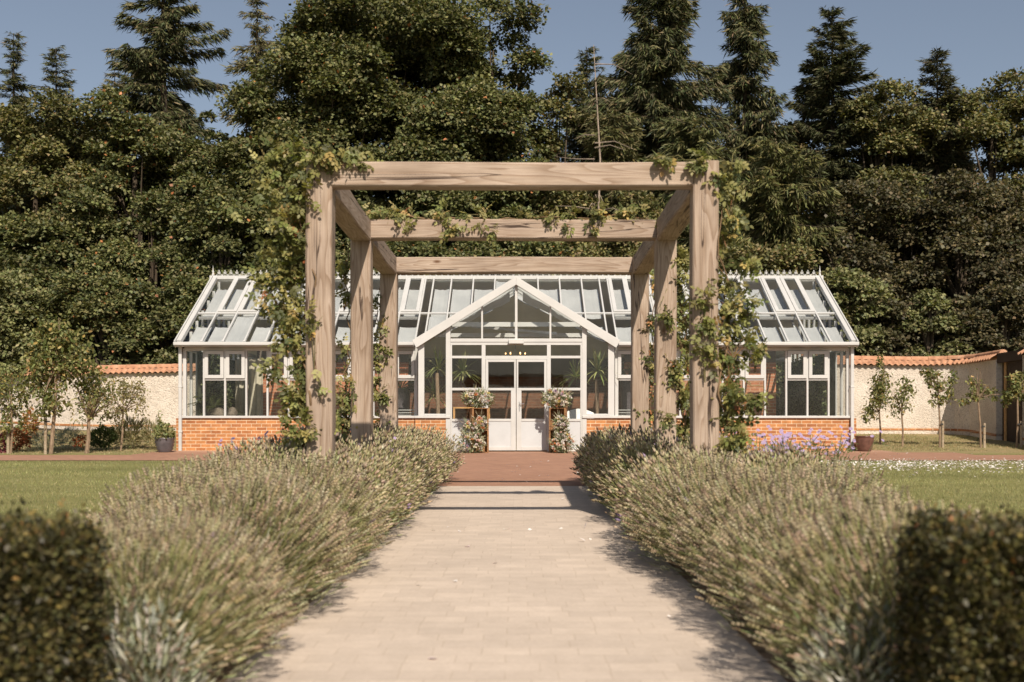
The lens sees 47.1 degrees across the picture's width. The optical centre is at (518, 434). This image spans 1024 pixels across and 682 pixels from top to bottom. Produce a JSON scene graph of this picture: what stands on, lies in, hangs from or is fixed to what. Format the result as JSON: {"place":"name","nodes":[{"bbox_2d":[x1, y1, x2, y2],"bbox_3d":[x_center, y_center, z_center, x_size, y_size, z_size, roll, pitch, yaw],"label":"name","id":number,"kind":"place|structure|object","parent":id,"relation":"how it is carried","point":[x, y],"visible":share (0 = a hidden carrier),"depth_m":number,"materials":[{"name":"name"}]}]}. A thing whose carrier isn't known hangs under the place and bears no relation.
{"place":"outdoors","nodes":[
{"label":"outdoors","id":0,"kind":"place"},
{"bbox_2d":[225,486,786,681],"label":"path","id":1,"kind":"structure","parent":0,"point":[545,599],"depth_m":5.53,"materials":[{"name":"stone"}]},
{"bbox_2d":[433,460,589,485],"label":"terrace","id":2,"kind":"structure","parent":0,"point":[490,472],"depth_m":17.43,"materials":[{"name":"brick"}]},
{"bbox_2d":[0,412,1023,523],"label":"ground","id":3,"kind":"structure","parent":0,"point":[1002,451],"depth_m":16.89,"materials":[{"name":"plant"}]},
{"bbox_2d":[0,364,37,453],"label":"fruit tree","id":4,"kind":"object","parent":3,"relation":"on","point":[10,415],"visible":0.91,"depth_m":24.76,"materials":[{"name":"green plant"}]},
{"bbox_2d":[0,31,38,214],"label":"spruce tree","id":5,"kind":"object","parent":3,"relation":"on","point":[14,83],"visible":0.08,"depth_m":49.85,"materials":[{"name":"green plant"}]},
{"bbox_2d":[0,265,50,398],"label":"woodland bush","id":6,"kind":"object","parent":3,"relation":"on","point":[16,298],"visible":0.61,"depth_m":34.84,"materials":[{"name":"green plant"}]},
{"bbox_2d":[0,210,81,325],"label":"broadleaf tree","id":7,"kind":"object","parent":3,"relation":"on","point":[10,241],"visible":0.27,"depth_m":37.51,"materials":[{"name":"green plant"}]},
{"bbox_2d":[2,288,102,372],"bbox_3d":[-14.254,-2.387,36.114,3.619,4.424,3.489,0,0,0],"label":"woodland bush","id":8,"kind":"object","parent":3,"relation":"on","point":[47,311],"visible":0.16,"depth_m":35.33,"materials":[{"name":"green plant"}]},
{"bbox_2d":[31,45,81,136],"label":"spruce tree","id":9,"kind":"object","parent":3,"relation":"on","point":[65,83],"visible":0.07,"depth_m":51.88,"materials":[{"name":"green plant"}]},
{"bbox_2d":[8,314,107,453],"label":"fruit tree","id":10,"kind":"object","parent":3,"relation":"on","point":[56,341],"visible":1,"depth_m":24.50,"materials":[{"name":"green plant"}]},
{"bbox_2d":[0,493,116,681],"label":"clipped hedge","id":11,"kind":"object","parent":3,"relation":"on","point":[50,625],"visible":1,"depth_m":3.16,"materials":[{"name":"green plant"}]},
{"bbox_2d":[0,87,141,322],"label":"broadleaf tree","id":12,"kind":"object","parent":3,"relation":"on","point":[41,157],"visible":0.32,"depth_m":42.23,"materials":[{"name":"green plant"}]},
{"bbox_2d":[6,184,148,364],"bbox_3d":[-14.603,-4.421,39.013,5.082,7.847,4.753,0,0,0],"label":"broadleaf tree","id":13,"kind":"object","parent":3,"relation":"on","point":[64,239],"visible":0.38,"depth_m":38.00,"materials":[{"name":"green plant"}]},
{"bbox_2d":[67,369,118,452],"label":"fruit tree","id":14,"kind":"object","parent":3,"relation":"on","point":[90,408],"visible":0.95,"depth_m":24.96,"materials":[{"name":"green plant"}]},
{"bbox_2d":[0,363,195,430],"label":"garden wall","id":15,"kind":"structure","parent":3,"relation":"on","point":[161,382],"depth_m":33.50,"materials":[{"name":"paint"}]},
{"bbox_2d":[90,423,117,449],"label":"border shrub","id":16,"kind":"object","parent":3,"relation":"on","point":[107,434],"visible":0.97,"depth_m":26.32,"materials":[{"name":"green plant"}]},
{"bbox_2d":[48,264,159,366],"bbox_3d":[-12.291,-2.611,35.669,3.768,4.981,3.493,0,0,0],"label":"woodland bush","id":17,"kind":"object","parent":3,"relation":"on","point":[108,296],"visible":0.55,"depth_m":34.89,"materials":[{"name":"green plant"}]},
{"bbox_2d":[95,368,150,450],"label":"fruit tree","id":18,"kind":"object","parent":3,"relation":"on","point":[124,396],"visible":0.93,"depth_m":26.18,"materials":[{"name":"green plant"}]},
{"bbox_2d":[64,83,195,312],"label":"broadleaf tree","id":19,"kind":"object","parent":3,"relation":"on","point":[138,135],"visible":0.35,"depth_m":42.19,"materials":[{"name":"green plant"}]},
{"bbox_2d":[108,415,152,448],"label":"border shrub","id":20,"kind":"object","parent":3,"relation":"on","point":[138,426],"visible":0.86,"depth_m":26.75,"materials":[{"name":"green plant"}]},
{"bbox_2d":[81,183,224,356],"bbox_3d":[-12.186,-4.586,39.456,4.801,8.067,4.642,0,0,0],"label":"broadleaf tree","id":21,"kind":"object","parent":3,"relation":"on","point":[150,200],"visible":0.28,"depth_m":38.77,"materials":[{"name":"green plant"}]},
{"bbox_2d":[118,287,205,364],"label":"woodland bush","id":22,"kind":"object","parent":3,"relation":"on","point":[163,353],"visible":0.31,"depth_m":35.24,"materials":[{"name":"green plant"}]},
{"bbox_2d":[94,0,232,252],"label":"spruce tree","id":23,"kind":"object","parent":3,"relation":"on","point":[147,69],"visible":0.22,"depth_m":45.66,"materials":[{"name":"green plant"}]},
{"bbox_2d":[139,109,253,287],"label":"broadleaf tree","id":24,"kind":"object","parent":3,"relation":"on","point":[188,169],"visible":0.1,"depth_m":40.43,"materials":[{"name":"green plant"}]},
{"bbox_2d":[155,271,240,359],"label":"woodland bush","id":25,"kind":"object","parent":3,"relation":"on","point":[191,288],"visible":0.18,"depth_m":34.87,"materials":[{"name":"green plant"}]},
{"bbox_2d":[154,173,277,339],"bbox_3d":[-9.652,-4.584,38.607,5.037,8.283,4.751,0,0,0],"label":"broadleaf tree","id":26,"kind":"object","parent":3,"relation":"on","point":[195,222],"visible":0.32,"depth_m":37.69,"materials":[{"name":"green plant"}]},
{"bbox_2d":[177,75,314,262],"bbox_3d":[-8.887,-6.382,39.849,5.150,11.547,5.085,0,0,0],"label":"broadleaf tree","id":27,"kind":"object","parent":3,"relation":"on","point":[248,142],"visible":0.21,"depth_m":39.24,"materials":[{"name":"green plant"}]},
{"bbox_2d":[219,0,283,179],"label":"spruce tree","id":28,"kind":"object","parent":3,"relation":"on","point":[259,46],"visible":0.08,"depth_m":43.86,"materials":[{"name":"green plant"}]},
{"bbox_2d":[99,486,436,681],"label":"soil strip","id":29,"kind":"object","parent":3,"relation":"on","point":[226,671],"visible":0.05,"depth_m":4.61,"materials":[{"name":"soil"}]},
{"bbox_2d":[74,592,215,681],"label":"silver shrub","id":30,"kind":"object","parent":29,"relation":"on","point":[117,651],"visible":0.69,"depth_m":3.66,"materials":[{"name":"plant"}]},
{"bbox_2d":[62,422,464,681],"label":"lavender border","id":31,"kind":"object","parent":29,"relation":"on","point":[224,550],"visible":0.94,"depth_m":5.24,"materials":[{"name":"plant"}]},
{"bbox_2d":[219,0,418,275],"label":"broadleaf tree","id":32,"kind":"object","parent":3,"relation":"on","point":[370,55],"visible":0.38,"depth_m":38.69,"materials":[{"name":"green plant"}]},
{"bbox_2d":[335,190,413,266],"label":"broadleaf tree","id":33,"kind":"object","parent":3,"relation":"on","point":[384,202],"visible":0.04,"depth_m":38.98,"materials":[{"name":"green plant"}]},
{"bbox_2d":[236,0,549,265],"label":"broadleaf tree","id":34,"kind":"object","parent":3,"relation":"on","point":[413,36],"visible":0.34,"depth_m":38.98,"materials":[{"name":"green plant"}]},
{"bbox_2d":[386,241,458,275],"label":"woodland bush","id":35,"kind":"object","parent":3,"relation":"on","point":[413,249],"visible":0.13,"depth_m":35.18,"materials":[{"name":"green plant"}]},
{"bbox_2d":[388,146,509,275],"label":"broadleaf tree","id":36,"kind":"object","parent":3,"relation":"on","point":[453,207],"visible":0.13,"depth_m":37.75,"materials":[{"name":"green plant"}]},
{"bbox_2d":[427,241,527,275],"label":"woodland bush","id":37,"kind":"object","parent":3,"relation":"on","point":[483,250],"visible":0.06,"depth_m":35.79,"materials":[{"name":"green plant"}]},
{"bbox_2d":[433,0,562,249],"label":"broadleaf tree","id":38,"kind":"object","parent":3,"relation":"on","point":[525,59],"visible":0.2,"depth_m":40.49,"materials":[{"name":"green plant"}]},
{"bbox_2d":[448,155,572,256],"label":"broadleaf tree","id":39,"kind":"object","parent":3,"relation":"on","point":[513,206],"visible":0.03,"depth_m":38.39,"materials":[{"name":"green plant"}]},
{"bbox_2d":[305,160,718,476],"bbox_3d":[-0.042,-0.445,10.784,2.982,3.062,4.695,0,0,0],"label":"pergola","id":40,"kind":"object","parent":3,"relation":"on","point":[693,201],"visible":0.8,"depth_m":9.93,"materials":[{"name":"brown wood"}]},
{"bbox_2d":[227,132,383,452],"bbox_3d":[-1.539,-0.981,8.549,1.142,2.459,0.608,0,0,17],"label":"climbing rose","id":41,"kind":"object","parent":40,"relation":"attached to","point":[290,205],"visible":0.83,"depth_m":8.50,"materials":[{"name":"green plant"}]},
{"bbox_2d":[335,245,357,446],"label":"climbing rose","id":42,"kind":"object","parent":40,"relation":"attached to","point":[343,400],"visible":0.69,"depth_m":10.77,"materials":[{"name":"green plant"}]},
{"bbox_2d":[373,288,397,434],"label":"climbing rose","id":43,"kind":"object","parent":40,"relation":"attached to","point":[376,396],"visible":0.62,"depth_m":12.92,"materials":[{"name":"green plant"}]},
{"bbox_2d":[362,195,656,245],"bbox_3d":[-0.169,-1.965,10.780,2.878,0.506,0.541,0,0,0],"label":"climbing rose","id":44,"kind":"object","parent":40,"relation":"attached to","point":[596,214],"visible":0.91,"depth_m":10.70,"materials":[{"name":"green plant"}]},
{"bbox_2d":[633,269,653,435],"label":"climbing rose","id":45,"kind":"object","parent":40,"relation":"attached to","point":[650,325],"visible":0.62,"depth_m":12.97,"materials":[{"name":"green plant"}]},
{"bbox_2d":[652,244,689,447],"bbox_3d":[1.485,-0.919,10.807,0.552,2.090,0.632,0,0,0],"label":"climbing rose","id":46,"kind":"object","parent":40,"relation":"attached to","point":[678,371],"visible":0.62,"depth_m":10.75,"materials":[{"name":"green plant"}]},
{"bbox_2d":[647,129,779,456],"bbox_3d":[1.391,-1.015,8.460,0.864,2.407,0.588,0,0,-30],"label":"climbing rose","id":47,"kind":"object","parent":40,"relation":"attached to","point":[727,313],"visible":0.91,"depth_m":8.46,"materials":[{"name":"green plant"}]},
{"bbox_2d":[173,268,858,450],"bbox_3d":[-0.042,-1.782,28.980,15.240,4.885,7.040,0,0,0],"label":"greenhouse","id":48,"kind":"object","parent":3,"relation":"on","point":[551,327],"visible":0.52,"depth_m":27.03,"materials":[{"name":"glass"}]},
{"bbox_2d":[197,352,234,415],"bbox_3d":[-7.292,-0.785,29.350,0.080,2.230,5.200,0,0,0],"label":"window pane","id":49,"kind":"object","parent":48,"relation":"hanging from","point":[199,383],"visible":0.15,"depth_m":27.66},
{"bbox_2d":[199,351,238,413],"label":"potted plant","id":50,"kind":"object","parent":48,"relation":"hanging from","point":[220,386],"visible":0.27,"depth_m":27.58,"materials":[{"name":"green plant"}]},
{"bbox_2d":[249,359,262,415],"bbox_3d":[-6.367,-0.760,28.499,0.356,2.180,0.073,0,0,8],"label":"window pane","id":51,"kind":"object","parent":48,"relation":"hanging from","point":[255,394],"visible":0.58,"depth_m":28.50,"materials":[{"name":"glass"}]},
{"bbox_2d":[183,347,417,415],"bbox_3d":[-4.862,-1.193,26.210,5.235,1.535,0.088,0,0,0],"label":"window frame","id":52,"kind":"structure","parent":48,"relation":"in","point":[185,349],"depth_m":26.17,"materials":[{"name":"white paint"}]},
{"bbox_2d":[411,346,479,413],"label":"yucca palm","id":53,"kind":"object","parent":48,"relation":"on","point":[434,390],"visible":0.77,"depth_m":26.53,"materials":[{"name":"green plant"}]},
{"bbox_2d":[486,359,515,449],"bbox_3d":[-0.378,-0.653,25.610,0.659,1.985,0.062,0,0,0],"label":"door","id":54,"kind":"structure","parent":48,"relation":"in","point":[502,432],"depth_m":25.58,"materials":[{"name":"white paint"}]},
{"bbox_2d":[516,359,546,449],"bbox_3d":[0.293,-0.653,25.580,0.659,1.985,0.122,0,0,0],"label":"door","id":55,"kind":"structure","parent":48,"relation":"in","point":[531,434],"depth_m":25.58,"materials":[{"name":"white paint"}]},
{"bbox_2d":[554,348,620,413],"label":"yucca palm","id":56,"kind":"object","parent":48,"relation":"on","point":[596,365],"visible":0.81,"depth_m":26.29,"materials":[{"name":"green plant"}]},
{"bbox_2d":[615,347,849,415],"bbox_3d":[4.778,-1.193,26.210,5.235,1.535,0.088,0,0,0],"label":"window frame","id":57,"kind":"structure","parent":48,"relation":"in","point":[847,350],"depth_m":26.17,"materials":[{"name":"white paint"}]},
{"bbox_2d":[777,351,832,415],"bbox_3d":[7.095,-0.956,29.063,0.437,2.044,4.668,0,0,0],"label":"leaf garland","id":58,"kind":"object","parent":48,"relation":"hanging from","point":[812,394],"visible":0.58,"depth_m":28.22,"materials":[{"name":"green plant"}]},
{"bbox_2d":[782,352,834,415],"bbox_3d":[7.208,-0.785,29.350,0.080,2.230,5.200,0,0,0],"label":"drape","id":59,"kind":"object","parent":48,"relation":"hanging from","point":[832,387],"visible":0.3,"depth_m":28.85,"materials":[{"name":"fabric"}]},
{"bbox_2d":[489,241,593,275],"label":"woodland bush","id":60,"kind":"object","parent":3,"relation":"on","point":[543,248],"visible":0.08,"depth_m":35.27,"materials":[{"name":"green plant"}]},
{"bbox_2d":[520,70,591,202],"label":"broadleaf tree","id":61,"kind":"object","parent":3,"relation":"on","point":[563,95],"visible":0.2,"depth_m":41.48,"materials":[{"name":"green plant"}]},
{"bbox_2d":[525,190,611,256],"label":"broadleaf tree","id":62,"kind":"object","parent":3,"relation":"on","point":[578,198],"visible":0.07,"depth_m":38.67,"materials":[{"name":"green plant"}]},
{"bbox_2d":[558,47,612,256],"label":"spruce tree","id":63,"kind":"object","parent":3,"relation":"on","point":[574,130],"visible":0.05,"depth_m":44.78,"materials":[{"name":"green plant"}]},
{"bbox_2d":[553,107,647,256],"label":"broadleaf tree","id":64,"kind":"object","parent":3,"relation":"on","point":[607,127],"visible":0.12,"depth_m":39.68,"materials":[{"name":"green plant"}]},
{"bbox_2d":[595,190,681,275],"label":"broadleaf tree","id":65,"kind":"object","parent":3,"relation":"on","point":[623,248],"visible":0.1,"depth_m":38.26,"materials":[{"name":"green plant"}]},
{"bbox_2d":[575,0,742,217],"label":"spruce tree","id":66,"kind":"object","parent":3,"relation":"on","point":[653,59],"visible":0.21,"depth_m":43.54,"materials":[{"name":"green plant"}]},
{"bbox_2d":[636,113,777,415],"bbox_3d":[5.940,-5.506,39.969,7.148,10.673,6.554,0,0,0],"label":"broadleaf tree","id":67,"kind":"object","parent":3,"relation":"on","point":[685,135],"visible":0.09,"depth_m":39.60,"materials":[{"name":"green plant"}]},
{"bbox_2d":[419,452,1022,659],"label":"petals","id":68,"kind":"object","parent":3,"relation":"on","point":[927,465],"visible":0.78,"depth_m":19.85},
{"bbox_2d":[599,491,900,681],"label":"soil strip","id":69,"kind":"object","parent":3,"relation":"on","point":[762,652],"visible":0.05,"depth_m":4.97,"materials":[{"name":"soil"}]},
{"bbox_2d":[570,423,979,681],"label":"lavender border","id":70,"kind":"object","parent":69,"relation":"on","point":[789,545],"visible":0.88,"depth_m":5.01,"materials":[{"name":"plant"}]},
{"bbox_2d":[792,591,915,681],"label":"silver shrub","id":71,"kind":"object","parent":69,"relation":"on","point":[867,663],"visible":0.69,"depth_m":3.71,"materials":[{"name":"plant"}]},
{"bbox_2d":[882,490,1023,681],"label":"clipped hedge","id":72,"kind":"object","parent":69,"relation":"on","point":[962,580],"visible":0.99,"depth_m":3.15,"materials":[{"name":"green plant"}]},
{"bbox_2d":[703,0,799,211],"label":"spruce tree","id":73,"kind":"object","parent":3,"relation":"on","point":[745,26],"visible":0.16,"depth_m":45.46,"materials":[{"name":"green plant"}]},
{"bbox_2d":[718,241,798,400],"bbox_3d":[7.098,-3.019,35.633,3.066,5.795,3.503,0,0,0],"label":"woodland bush","id":74,"kind":"object","parent":3,"relation":"on","point":[769,265],"visible":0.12,"depth_m":35.30,"materials":[{"name":"green plant"}]},
{"bbox_2d":[724,95,853,211],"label":"broadleaf tree","id":75,"kind":"object","parent":3,"relation":"on","point":[802,141],"visible":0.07,"depth_m":46.32,"materials":[{"name":"green plant"}]},
{"bbox_2d":[718,137,860,402],"bbox_3d":[8.395,-4.994,38.798,5.714,9.703,7.939,0,0,19],"label":"broadleaf tree","id":76,"kind":"object","parent":3,"relation":"on","point":[777,190],"visible":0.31,"depth_m":38.23,"materials":[{"name":"green plant"}]},
{"bbox_2d":[749,425,854,464],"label":"aster plant","id":77,"kind":"object","parent":3,"relation":"on","point":[787,437],"visible":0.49,"depth_m":10.75,"materials":[{"name":"purple plant"}]},
{"bbox_2d":[773,238,856,415],"bbox_3d":[8.780,-3.083,36.077,3.597,5.813,3.159,0,0,26],"label":"woodland bush","id":78,"kind":"object","parent":3,"relation":"on","point":[802,252],"visible":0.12,"depth_m":35.59,"materials":[{"name":"green plant"}]},
{"bbox_2d":[771,426,888,481],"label":"aster plant","id":79,"kind":"object","parent":3,"relation":"on","point":[832,444],"visible":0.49,"depth_m":10.98,"materials":[{"name":"purple plant"}]},
{"bbox_2d":[774,5,906,349],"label":"spruce tree","id":80,"kind":"object","parent":3,"relation":"on","point":[827,80],"visible":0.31,"depth_m":44.44,"materials":[{"name":"green plant"}]},
{"bbox_2d":[815,265,899,355],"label":"woodland bush","id":81,"kind":"object","parent":3,"relation":"on","point":[855,295],"visible":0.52,"depth_m":35.12,"materials":[{"name":"green plant"}]},
{"bbox_2d":[800,174,927,328],"bbox_3d":[11.064,-4.545,39.089,5.208,8.096,5.100,0,0,0],"label":"broadleaf tree","id":82,"kind":"object","parent":3,"relation":"on","point":[890,194],"visible":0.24,"depth_m":38.06,"materials":[{"name":"green plant"}]},
{"bbox_2d":[860,352,893,443],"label":"fruit tree","id":83,"kind":"object","parent":3,"relation":"on","point":[879,385],"visible":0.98,"depth_m":28.14,"materials":[{"name":"green plant"}]},
{"bbox_2d":[856,293,923,355],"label":"woodland bush","id":84,"kind":"object","parent":3,"relation":"on","point":[896,306],"visible":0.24,"depth_m":35.44,"materials":[{"name":"green plant"}]},
{"bbox_2d":[836,77,957,270],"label":"broadleaf tree","id":85,"kind":"object","parent":3,"relation":"on","point":[893,140],"visible":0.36,"depth_m":43.20,"materials":[{"name":"green plant"}]},
{"bbox_2d":[844,201,953,348],"bbox_3d":[12.874,-4.225,39.654,4.463,7.347,4.383,0,0,0],"label":"broadleaf tree","id":86,"kind":"object","parent":3,"relation":"on","point":[914,236],"visible":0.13,"depth_m":38.66,"materials":[{"name":"green plant"}]},
{"bbox_2d":[796,349,1006,439],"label":"garden wall","id":87,"kind":"structure","parent":3,"relation":"on","point":[923,418],"depth_m":31.98,"materials":[{"name":"paint"}]},
{"bbox_2d":[884,375,918,446],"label":"fruit tree","id":88,"kind":"object","parent":3,"relation":"on","point":[902,396],"visible":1,"depth_m":27.34,"materials":[{"name":"green plant"}]},
{"bbox_2d":[848,112,985,257],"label":"broadleaf tree","id":89,"kind":"object","parent":3,"relation":"on","point":[900,158],"visible":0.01,"depth_m":44.73,"materials":[{"name":"green plant"}]},
{"bbox_2d":[873,46,988,346],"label":"spruce tree","id":90,"kind":"object","parent":3,"relation":"on","point":[951,157],"visible":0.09,"depth_m":44.07,"materials":[{"name":"green plant"}]},
{"bbox_2d":[889,288,974,355],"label":"woodland bush","id":91,"kind":"object","parent":3,"relation":"on","point":[930,298],"visible":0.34,"depth_m":35.39,"materials":[{"name":"green plant"}]},
{"bbox_2d":[919,366,958,447],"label":"fruit tree","id":92,"kind":"object","parent":3,"relation":"on","point":[936,386],"visible":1,"depth_m":27.18,"materials":[{"name":"green plant"}]},
{"bbox_2d":[890,164,1023,349],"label":"broadleaf tree","id":93,"kind":"object","parent":3,"relation":"on","point":[961,208],"visible":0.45,"depth_m":37.76,"materials":[{"name":"green plant"}]},
{"bbox_2d":[933,292,1011,354],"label":"woodland bush","id":94,"kind":"object","parent":3,"relation":"on","point":[967,305],"visible":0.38,"depth_m":35.35,"materials":[{"name":"green plant"}]},
{"bbox_2d":[929,66,1023,282],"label":"broadleaf tree","id":95,"kind":"object","parent":3,"relation":"on","point":[993,127],"visible":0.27,"depth_m":43.75,"materials":[{"name":"green plant"}]},
{"bbox_2d":[954,368,1002,447],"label":"fruit tree","id":96,"kind":"object","parent":3,"relation":"on","point":[977,395],"visible":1,"depth_m":27.20,"materials":[{"name":"green plant"}]},
{"bbox_2d":[941,175,1023,337],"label":"broadleaf tree","id":97,"kind":"object","parent":3,"relation":"on","point":[1012,207],"visible":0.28,"depth_m":38.26,"materials":[{"name":"green plant"}]},
{"bbox_2d":[961,280,1023,353],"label":"woodland bush","id":98,"kind":"object","parent":3,"relation":"on","point":[1009,307],"visible":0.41,"depth_m":35.14,"materials":[{"name":"green plant"}]},
{"bbox_2d":[1000,370,1023,447],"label":"fruit tree","id":99,"kind":"object","parent":3,"relation":"on","point":[1016,387],"visible":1,"depth_m":26.98,"materials":[{"name":"green plant"}]},
{"bbox_2d":[1017,349,1023,444],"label":"garden wall","id":100,"kind":"structure","parent":3,"relation":"on","point":[1021,352],"depth_m":28.05,"materials":[{"name":"paint"}]},
{"bbox_2d":[997,349,1023,442],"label":"garden door","id":101,"kind":"structure","parent":100,"relation":"attached to","point":[1013,359],"depth_m":28.98,"materials":[{"name":"brown wood"}]},
{"bbox_2d":[0,455,1023,459],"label":"terrace","id":102,"kind":"structure","parent":0,"point":[466,457],"depth_m":22.86,"materials":[{"name":"brick"}]},
{"bbox_2d":[0,0,1023,252],"label":"sky","id":103,"kind":"structure","parent":0,"point":[984,38],"materials":[{"name":"blue"}]},
{"bbox_2d":[133,452,971,454],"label":"terrace","id":104,"kind":"structure","parent":0,"point":[571,453],"depth_m":24.65,"materials":[{"name":"brick"}]},
{"bbox_2d":[456,411,487,452],"bbox_3d":[-0.976,-0.072,24.845,0.760,1.005,0.539,0,0,-23],"label":"flower arrangement","id":105,"kind":"object","parent":104,"relation":"on","point":[467,435],"visible":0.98,"depth_m":24.81,"materials":[{"name":"white plant"}]},
{"bbox_2d":[547,410,575,452],"bbox_3d":[0.930,-0.057,24.839,0.695,0.976,0.491,0,0,0],"label":"flower arrangement","id":106,"kind":"object","parent":104,"relation":"on","point":[567,438],"visible":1,"depth_m":24.80,"materials":[{"name":"white plant"}]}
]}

